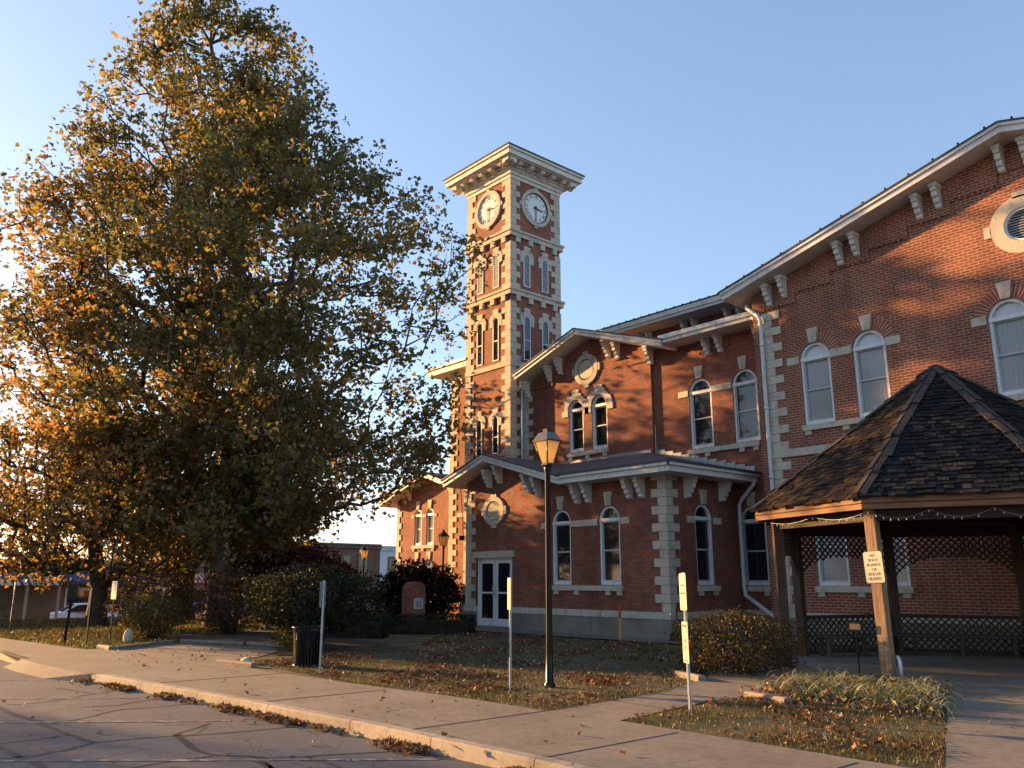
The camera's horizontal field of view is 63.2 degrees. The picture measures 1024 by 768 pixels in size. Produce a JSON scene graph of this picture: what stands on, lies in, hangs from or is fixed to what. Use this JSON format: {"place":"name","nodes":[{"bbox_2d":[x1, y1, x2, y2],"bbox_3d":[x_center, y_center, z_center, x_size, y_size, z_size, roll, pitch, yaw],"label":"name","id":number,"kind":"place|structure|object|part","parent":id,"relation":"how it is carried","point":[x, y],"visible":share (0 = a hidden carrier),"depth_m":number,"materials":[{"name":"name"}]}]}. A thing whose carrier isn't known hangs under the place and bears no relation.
{"place":"outdoors","nodes":[
{"label":"outdoors","id":0,"kind":"place"},
{"bbox_2d":[0,614,269,648],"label":"grass","id":1,"kind":"structure","parent":0,"point":[62,628],"depth_m":26.35,"materials":[{"name":"green plant"}]},
{"bbox_2d":[0,659,492,767],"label":"road","id":2,"kind":"structure","parent":0,"point":[279,741],"depth_m":9.47,"materials":[{"name":"grey asphalt"}]},
{"bbox_2d":[2,690,352,767],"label":"fallen leaves","id":3,"kind":"object","parent":2,"relation":"on","point":[3,701],"visible":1,"depth_m":9.52,"materials":[{"name":"brown plant"}]},
{"bbox_2d":[0,688,401,767],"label":"road crack filler","id":4,"kind":"object","parent":2,"relation":"on","point":[191,746],"visible":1,"depth_m":8.94,"materials":[{"name":"black asphalt"}]},
{"bbox_2d":[0,680,437,761],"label":"road markings","id":5,"kind":"object","parent":2,"relation":"on","point":[77,760],"visible":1,"depth_m":8.23,"materials":[{"name":"white paint"}]},
{"bbox_2d":[69,677,531,767],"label":"fallen leaves","id":6,"kind":"object","parent":2,"relation":"on","point":[404,745],"visible":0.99,"depth_m":10.40,"materials":[{"name":"brown plant"}]},
{"bbox_2d":[0,627,1023,767],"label":"sidewalk","id":7,"kind":"structure","parent":0,"point":[997,741],"depth_m":10.35,"materials":[{"name":"concrete"}]},
{"bbox_2d":[117,644,1014,764],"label":"fallen leaves","id":8,"kind":"object","parent":7,"relation":"on","point":[444,733],"visible":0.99,"depth_m":11.04,"materials":[{"name":"brown plant"}]},
{"bbox_2d":[159,673,1023,767],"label":"sidewalk joint lines","id":9,"kind":"object","parent":7,"relation":"on","point":[546,710],"visible":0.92,"depth_m":10.16,"materials":[{"name":"grey concrete"}]},
{"bbox_2d":[0,615,1023,767],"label":"ground","id":10,"kind":"structure","parent":0,"point":[417,640],"depth_m":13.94,"materials":[{"name":"plant"}]},
{"bbox_2d":[9,580,16,628],"bbox_3d":[-16.690,7.426,27.795,0.037,1.720,0.300,9,-11,-34],"label":"sign post","id":11,"kind":"object","parent":10,"relation":"on","point":[12,602],"visible":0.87,"depth_m":27.79,"materials":[{"name":"metal"}]},
{"bbox_2d":[0,576,62,619],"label":"utility building","id":12,"kind":"structure","parent":10,"relation":"on","point":[30,602],"depth_m":34.79,"materials":[{"name":"beige paint"}]},
{"bbox_2d":[0,559,138,611],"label":"awning shop","id":13,"kind":"structure","parent":10,"relation":"on","point":[83,592],"depth_m":58.40,"materials":[{"name":"paint"}]},
{"bbox_2d":[64,588,89,607],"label":"window","id":14,"kind":"structure","parent":13,"relation":"in","point":[82,594],"depth_m":59.02,"materials":[{"name":"glass"}]},
{"bbox_2d":[107,587,123,609],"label":"window","id":15,"kind":"structure","parent":13,"relation":"in","point":[109,588],"depth_m":60.44,"materials":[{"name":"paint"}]},
{"bbox_2d":[63,583,78,642],"bbox_3d":[-11.488,6.007,21.573,0.300,1.620,0.037,1,-13,12],"label":"sign post","id":16,"kind":"object","parent":10,"relation":"on","point":[72,591],"visible":0.87,"depth_m":21.65,"materials":[{"name":"black metal"}]},
{"bbox_2d":[50,603,127,618],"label":"parked car","id":17,"kind":"object","parent":10,"relation":"on","point":[78,610],"visible":0.1,"depth_m":44.33,"materials":[{"name":"white paint"}]},
{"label":"windows","id":18,"kind":"part","parent":17,"relation":"part of","materials":[{"name":"black glass"}]},
{"bbox_2d":[85,588,92,644],"bbox_3d":[-10.412,5.797,20.469,0.030,1.520,0.080,11,-17,-40],"label":"sign post","id":19,"kind":"object","parent":10,"relation":"on","point":[89,612],"visible":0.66,"depth_m":20.47,"materials":[{"name":"grey paint"}]},
{"bbox_2d":[95,644,112,649],"bbox_3d":[-9.744,6.296,19.895,0.140,0.105,0.951,13,-18,-43],"label":"landscape timber","id":20,"kind":"object","parent":10,"relation":"on","point":[107,647],"visible":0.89,"depth_m":19.76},
{"bbox_2d":[108,581,117,643],"bbox_3d":[-10.104,5.843,21.024,0.300,1.685,0.040,-12,-18,41],"label":"sign post","id":21,"kind":"object","parent":10,"relation":"on","point":[114,590],"visible":0.9,"depth_m":21.07,"materials":[{"name":"white metal"}]},
{"bbox_2d":[0,396,248,626],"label":"maple tree","id":22,"kind":"object","parent":10,"relation":"on","point":[44,565],"visible":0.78,"depth_m":28.95,"materials":[{"name":"brown plant"}]},
{"bbox_2d":[123,629,132,643],"bbox_3d":[-9.985,6.577,21.633,0.239,0.407,0.248,11,-17,-40],"label":"boulder","id":23,"kind":"object","parent":10,"relation":"on","point":[128,634],"visible":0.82,"depth_m":21.56,"materials":[{"name":"stone"}]},
{"bbox_2d":[0,614,272,646],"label":"fallen leaves","id":24,"kind":"object","parent":10,"relation":"on","point":[13,632],"visible":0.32,"depth_m":25.32,"materials":[{"name":"brown plant"}]},
{"bbox_2d":[112,639,174,649],"bbox_3d":[-9.107,6.477,20.664,0.140,0.105,2.320,-3,-14,11],"label":"landscape timber","id":25,"kind":"object","parent":10,"relation":"on","point":[136,645],"visible":0.86,"depth_m":20.48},
{"bbox_2d":[114,588,186,640],"bbox_3d":[-9.894,6.371,22.897,1.821,1.447,1.828,11,-17,-40],"label":"round bush","id":26,"kind":"object","parent":10,"relation":"on","point":[154,631],"visible":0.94,"depth_m":22.67,"materials":[{"name":"green plant"}]},
{"bbox_2d":[97,567,212,630],"bbox_3d":[-11.582,6.977,26.871,3.197,2.119,3.690,11,-17,-40],"label":"loose shrub","id":27,"kind":"object","parent":10,"relation":"on","point":[145,577],"visible":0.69,"depth_m":26.71,"materials":[{"name":"green plant"}]},
{"bbox_2d":[130,559,209,609],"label":"awning shop","id":28,"kind":"structure","parent":10,"relation":"on","point":[199,576],"depth_m":63.20,"materials":[{"name":"paint"}]},
{"bbox_2d":[194,589,207,601],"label":"window","id":29,"kind":"structure","parent":28,"relation":"in","point":[196,589],"depth_m":64.41,"materials":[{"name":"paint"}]},
{"bbox_2d":[0,148,350,620],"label":"sycamore tree","id":30,"kind":"object","parent":10,"relation":"on","point":[7,362],"visible":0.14,"depth_m":33.55,"materials":[{"name":"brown plant"}]},
{"bbox_2d":[135,541,313,613],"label":"tan shop","id":31,"kind":"structure","parent":10,"relation":"on","point":[245,564],"depth_m":80.43,"materials":[{"name":"brick"}]},
{"bbox_2d":[215,659,256,667],"bbox_3d":[-5.320,5.384,16.032,1.171,0.105,0.140,-10,-17,37],"label":"landscape timber","id":32,"kind":"object","parent":10,"relation":"on","point":[247,664],"visible":0.84,"depth_m":15.90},
{"bbox_2d":[241,657,250,661],"bbox_3d":[-5.212,5.438,16.295,0.185,0.179,0.267,11,-17,-40],"label":"boulder","id":33,"kind":"object","parent":10,"relation":"on","point":[246,659],"visible":0.55,"depth_m":16.24,"materials":[{"name":"stone"}]},
{"bbox_2d":[0,0,503,627],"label":"sycamore tree","id":34,"kind":"object","parent":10,"relation":"on","point":[266,434],"visible":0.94,"depth_m":29.66,"materials":[{"name":"green plant"}]},
{"bbox_2d":[231,540,310,622],"bbox_3d":[-9.518,7.636,32.695,3.963,3.525,3.973,11,-17,-40],"label":"evergreen bush","id":35,"kind":"object","parent":10,"relation":"on","point":[249,562],"visible":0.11,"depth_m":32.02,"materials":[{"name":"green plant"}]},
{"bbox_2d":[0,649,593,767],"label":"kerb","id":36,"kind":"structure","parent":10,"relation":"on","point":[482,754],"depth_m":9.45,"materials":[{"name":"concrete"}]},
{"bbox_2d":[240,538,367,613],"bbox_3d":[-7.561,7.260,30.424,4.562,3.219,4.622,2,-13,-8],"label":"burning bush","id":37,"kind":"object","parent":10,"relation":"on","point":[305,554],"visible":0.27,"depth_m":30.00,"materials":[{"name":"red plant"}]},
{"bbox_2d":[292,625,325,666],"bbox_3d":[-3.922,5.024,15.975,0.638,0.720,0.642,11,-17,-40],"label":"trash can","id":38,"kind":"object","parent":10,"relation":"on","point":[306,644],"visible":0.87,"depth_m":15.77,"materials":[{"name":"black paint"}]},
{"bbox_2d":[318,580,325,674],"bbox_3d":[-3.342,4.326,14.628,0.037,1.700,0.300,-2,-13,7],"label":"sign post","id":39,"kind":"object","parent":10,"relation":"on","point":[322,599],"visible":0.87,"depth_m":14.65,"materials":[{"name":"metal"}]},
{"bbox_2d":[297,615,393,638],"bbox_3d":[-4.963,7.003,24.061,3.059,0.688,0.869,-3,-14,13],"label":"box hedge","id":40,"kind":"object","parent":10,"relation":"on","point":[376,631],"visible":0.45,"depth_m":23.63,"materials":[{"name":"green plant"}]},
{"bbox_2d":[312,542,381,592],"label":"brick shop","id":41,"kind":"structure","parent":10,"relation":"on","point":[350,553],"depth_m":87.61,"materials":[{"name":"brown brick"}]},
{"bbox_2d":[340,554,351,571],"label":"window","id":42,"kind":"structure","parent":41,"relation":"in","point":[347,557],"depth_m":86.76,"materials":[{"name":"grey glass"}]},
{"bbox_2d":[357,554,368,577],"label":"window","id":43,"kind":"structure","parent":41,"relation":"in","point":[360,561],"depth_m":87.83,"materials":[{"name":"grey glass"}]},
{"bbox_2d":[309,605,396,621],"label":"box hedge","id":44,"kind":"object","parent":10,"relation":"on","point":[387,613],"visible":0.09,"depth_m":28.58,"materials":[{"name":"green plant"}]},
{"bbox_2d":[359,543,368,605],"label":"street lamp","id":45,"kind":"object","parent":10,"relation":"on","point":[364,550],"visible":0.69,"depth_m":42.87,"materials":[{"name":"black metal"}]},
{"bbox_2d":[379,546,395,583],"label":"white shop","id":46,"kind":"structure","parent":10,"relation":"on","point":[387,555],"depth_m":89.79,"materials":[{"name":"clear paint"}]},
{"bbox_2d":[387,557,395,580],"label":"window","id":47,"kind":"structure","parent":46,"relation":"in","point":[390,559],"depth_m":90.08,"materials":[{"name":"grey glass"}]},
{"bbox_2d":[402,582,425,619],"bbox_3d":[-3.126,7.095,26.484,0.540,1.556,0.562,11,-17,-40],"label":"brick marker","id":48,"kind":"object","parent":10,"relation":"on","point":[413,597],"visible":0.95,"depth_m":26.36,"materials":[{"name":"brick"}]},
{"bbox_2d":[363,552,464,619],"bbox_3d":[-3.590,7.602,30.760,4.310,2.695,4.229,11,-17,-40],"label":"japanese maple","id":49,"kind":"object","parent":10,"relation":"on","point":[441,584],"visible":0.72,"depth_m":29.97,"materials":[{"name":"red plant"}]},
{"bbox_2d":[386,613,476,634],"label":"box hedge","id":50,"kind":"object","parent":10,"relation":"on","point":[463,624],"visible":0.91,"depth_m":25.34,"materials":[{"name":"green plant"}]},
{"bbox_2d":[438,529,449,619],"bbox_3d":[-2.840,7.825,34.244,0.433,3.800,0.500,11,-17,-40],"label":"street lamp","id":51,"kind":"object","parent":10,"relation":"on","point":[443,536],"visible":0.67,"depth_m":34.43,"materials":[{"name":"metal"}]},
{"bbox_2d":[458,585,464,619],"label":"stone pillar","id":52,"kind":"structure","parent":10,"relation":"on","point":[460,608],"depth_m":30.69,"materials":[{"name":"stone"}]},
{"bbox_2d":[507,578,510,689],"bbox_3d":[-0.029,3.853,12.711,0.037,1.740,0.300,2,-13,-9],"label":"sign post","id":53,"kind":"object","parent":10,"relation":"on","point":[509,594],"visible":0.87,"depth_m":12.72,"materials":[{"name":"metal"}]},
{"bbox_2d":[255,630,764,707],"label":"fallen leaves","id":54,"kind":"object","parent":10,"relation":"on","point":[635,656],"visible":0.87,"depth_m":15.81,"materials":[{"name":"brown plant"}]},
{"bbox_2d":[532,428,561,687],"bbox_3d":[0.580,2.729,13.260,0.344,4.080,0.344,11,-17,-40],"label":"street lamp","id":55,"kind":"object","parent":10,"relation":"on","point":[547,441],"visible":0.94,"depth_m":13.34,"materials":[{"name":"black metal"}]},
{"bbox_2d":[618,605,621,641],"bbox_3d":[2.905,6.455,22.365,0.034,1.010,0.060,11,-17,-40],"label":"marker stake","id":56,"kind":"object","parent":10,"relation":"on","point":[619,613],"visible":0.82,"depth_m":22.36,"materials":[{"name":"orange"}]},
{"bbox_2d":[679,572,691,711],"bbox_3d":[2.203,3.297,10.485,0.040,1.800,0.300,1,-14,-4],"label":"sign post","id":57,"kind":"object","parent":10,"relation":"on","point":[683,599],"visible":0.94,"depth_m":10.52,"materials":[{"name":"metal"}]},
{"bbox_2d":[674,670,705,680],"bbox_3d":[2.967,4.878,13.890,0.140,0.105,0.837,4,-14,-16],"label":"landscape timber","id":58,"kind":"object","parent":10,"relation":"on","point":[693,676],"visible":0.85,"depth_m":13.70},
{"bbox_2d":[378,116,1023,651],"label":"courthouse","id":59,"kind":"structure","parent":10,"relation":"on","point":[690,434],"depth_m":24.71,"materials":[{"name":"brick"}]},
{"bbox_2d":[415,552,418,564],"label":"window","id":60,"kind":"structure","parent":59,"relation":"in","point":[416,553],"depth_m":41.70,"materials":[{"name":"paint"}]},
{"bbox_2d":[415,501,421,544],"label":"window","id":61,"kind":"structure","parent":59,"relation":"in","point":[418,520],"depth_m":42.23,"materials":[{"name":"glass"}]},
{"bbox_2d":[426,552,432,567],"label":"window","id":62,"kind":"structure","parent":59,"relation":"in","point":[429,564],"depth_m":40.98,"materials":[{"name":"paint"}]},
{"bbox_2d":[426,499,433,544],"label":"window","id":63,"kind":"structure","parent":59,"relation":"in","point":[430,518],"depth_m":41.47,"materials":[{"name":"glass"}]},
{"bbox_2d":[477,557,511,626],"bbox_3d":[-0.557,7.118,28.353,0.171,2.350,1.880,11,-17,-40],"label":"entrance door","id":64,"kind":"structure","parent":59,"relation":"in","point":[493,574],"depth_m":28.42,"materials":[{"name":"paint"}]},
{"bbox_2d":[551,496,576,584],"bbox_3d":[1.600,4.937,26.302,0.215,2.734,1.457,11,-17,-40],"label":"window","id":65,"kind":"structure","parent":59,"relation":"in","point":[561,521],"depth_m":26.35,"materials":[{"name":"glass"}]},
{"bbox_2d":[569,400,583,452],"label":"window","id":66,"kind":"structure","parent":59,"relation":"in","point":[575,411],"depth_m":31.56,"materials":[{"name":"glass"}]},
{"bbox_2d":[592,395,607,449],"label":"window","id":67,"kind":"structure","parent":59,"relation":"in","point":[599,411],"depth_m":30.69,"materials":[{"name":"glass"}]},
{"bbox_2d":[591,491,626,584],"bbox_3d":[2.944,4.584,24.808,0.215,2.734,1.457,11,-17,-40],"label":"window","id":68,"kind":"structure","parent":59,"relation":"in","point":[609,520],"depth_m":24.86,"materials":[{"name":"glass"}]},
{"bbox_2d":[681,365,717,448],"bbox_3d":[6.251,0.754,27.431,0.215,2.735,1.520,11,-17,-40],"label":"window","id":69,"kind":"structure","parent":59,"relation":"in","point":[700,390],"depth_m":27.48,"materials":[{"name":"glass"}]},
{"bbox_2d":[688,489,717,584],"bbox_3d":[5.578,4.468,24.314,1.457,2.734,0.215,11,-17,-40],"label":"window","id":70,"kind":"structure","parent":59,"relation":"in","point":[704,550],"depth_m":24.38,"materials":[{"name":"glass"}]},
{"bbox_2d":[724,355,760,442],"bbox_3d":[7.371,0.460,26.186,0.215,2.735,1.520,11,-17,-40],"label":"window","id":71,"kind":"structure","parent":59,"relation":"in","point":[747,425],"depth_m":26.25,"materials":[{"name":"glass"}]},
{"bbox_2d":[741,492,769,584],"bbox_3d":[7.358,4.673,25.207,0.215,2.765,1.520,11,-17,-40],"label":"window","id":72,"kind":"structure","parent":59,"relation":"in","point":[754,532],"depth_m":25.23,"materials":[{"name":"glass"}]},
{"bbox_2d":[790,326,838,424],"bbox_3d":[8.515,-0.241,23.215,0.215,2.735,1.520,11,-17,-40],"label":"window","id":73,"kind":"structure","parent":59,"relation":"in","point":[815,358],"depth_m":23.26,"materials":[{"name":"glass"}]},
{"bbox_2d":[815,536,850,585],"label":"window","id":74,"kind":"structure","parent":59,"relation":"in","point":[834,571],"depth_m":22.09,"materials":[{"name":"glass"}]},
{"bbox_2d":[841,313,895,416],"bbox_3d":[9.536,-0.509,22.080,0.215,2.735,1.520,11,-17,-40],"label":"window","id":75,"kind":"structure","parent":59,"relation":"in","point":[869,349],"depth_m":22.14,"materials":[{"name":"glass"}]},
{"bbox_2d":[881,537,910,585],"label":"window","id":76,"kind":"structure","parent":59,"relation":"in","point":[903,577],"depth_m":20.74,"materials":[{"name":"glass"}]},
{"bbox_2d":[974,280,1023,395],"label":"window","id":77,"kind":"structure","parent":59,"relation":"in","point":[1006,318],"depth_m":19.70,"materials":[{"name":"glass"}]},
{"bbox_2d":[660,604,821,675],"bbox_3d":[4.003,4.535,14.718,2.624,1.268,2.570,11,-17,-40],"label":"brown shrub","id":78,"kind":"object","parent":10,"relation":"on","point":[732,667],"visible":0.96,"depth_m":14.40,"materials":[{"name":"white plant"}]},
{"bbox_2d":[624,694,946,763],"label":"fallen leaves","id":79,"kind":"object","parent":10,"relation":"on","point":[853,740],"visible":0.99,"depth_m":8.93,"materials":[{"name":"brown plant"}]},
{"bbox_2d":[848,622,861,674],"bbox_3d":[5.614,4.355,13.512,0.030,0.930,0.220,11,-17,-40],"label":"garden plaque","id":80,"kind":"object","parent":10,"relation":"on","point":[855,626],"visible":0.85,"depth_m":13.56,"materials":[{"name":"black paint"}]},
{"bbox_2d":[749,365,1023,690],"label":"gazebo","id":81,"kind":"object","parent":10,"relation":"on","point":[939,439],"visible":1,"depth_m":15.38,"materials":[{"name":"brown wood"}]},
{"bbox_2d":[863,551,884,582],"bbox_3d":[5.912,2.993,13.596,0.009,0.500,0.320,10,-19,-36],"label":"notice sign","id":82,"kind":"object","parent":81,"relation":"attached to","point":[874,569],"visible":1,"depth_m":13.59,"materials":[{"name":"metal"}]},
{"bbox_2d":[765,507,1020,525],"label":"string lights","id":83,"kind":"object","parent":81,"relation":"hanging from","point":[898,519],"visible":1,"depth_m":13.48,"materials":[{"name":"glass"},{"name":"plastic"}]},
{"bbox_2d":[0,0,1023,674],"label":"sky","id":84,"kind":"structure","parent":0,"point":[708,139],"materials":[{"name":"blue"}]},
{"bbox_2d":[177,630,943,720],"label":"mulch ground","id":85,"kind":"structure","parent":0,"point":[336,645],"depth_m":20.84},
{"bbox_2d":[179,639,245,645],"bbox_3d":[-7.724,6.664,21.454,2.102,0.105,0.140,-6,-14,23],"label":"landscape timber","id":86,"kind":"object","parent":85,"relation":"on","point":[215,642],"visible":0.92,"depth_m":21.40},
{"bbox_2d":[187,565,264,634],"bbox_3d":[-8.664,6.658,25.580,2.345,2.132,2.543,11,-17,-40],"label":"round bush","id":87,"kind":"object","parent":85,"relation":"on","point":[228,623],"visible":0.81,"depth_m":25.23,"materials":[{"name":"green plant"}]},
{"bbox_2d":[246,642,284,647],"bbox_3d":[-6.026,6.471,20.637,1.470,0.105,0.140,-8,-15,30],"label":"landscape timber","id":88,"kind":"object","parent":85,"relation":"on","point":[261,644],"visible":0.53,"depth_m":20.67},
{"bbox_2d":[271,614,331,651],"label":"round bush","id":89,"kind":"object","parent":85,"relation":"on","point":[284,636],"visible":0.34,"depth_m":19.09,"materials":[{"name":"green plant"}]},
{"bbox_2d":[226,559,393,637],"bbox_3d":[-4.879,5.342,20.097,3.585,2.191,4.063,11,-17,-40],"label":"round bush","id":90,"kind":"object","parent":85,"relation":"on","point":[269,600],"visible":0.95,"depth_m":19.48,"materials":[{"name":"green plant"}]},
{"bbox_2d":[744,690,791,704],"bbox_3d":[3.472,4.270,11.312,0.140,0.105,0.801,6,-15,-25],"label":"landscape timber","id":91,"kind":"object","parent":85,"relation":"on","point":[770,697],"visible":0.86,"depth_m":11.21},
{"bbox_2d":[737,668,951,717],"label":"fallen leaves","id":92,"kind":"object","parent":85,"relation":"on","point":[837,700],"visible":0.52,"depth_m":11.18,"materials":[{"name":"brown"}]},
{"bbox_2d":[755,665,965,718],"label":"strap leaf plants","id":93,"kind":"object","parent":85,"relation":"on","point":[895,691],"visible":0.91,"depth_m":11.34,"materials":[{"name":"green plant"}]}
]}

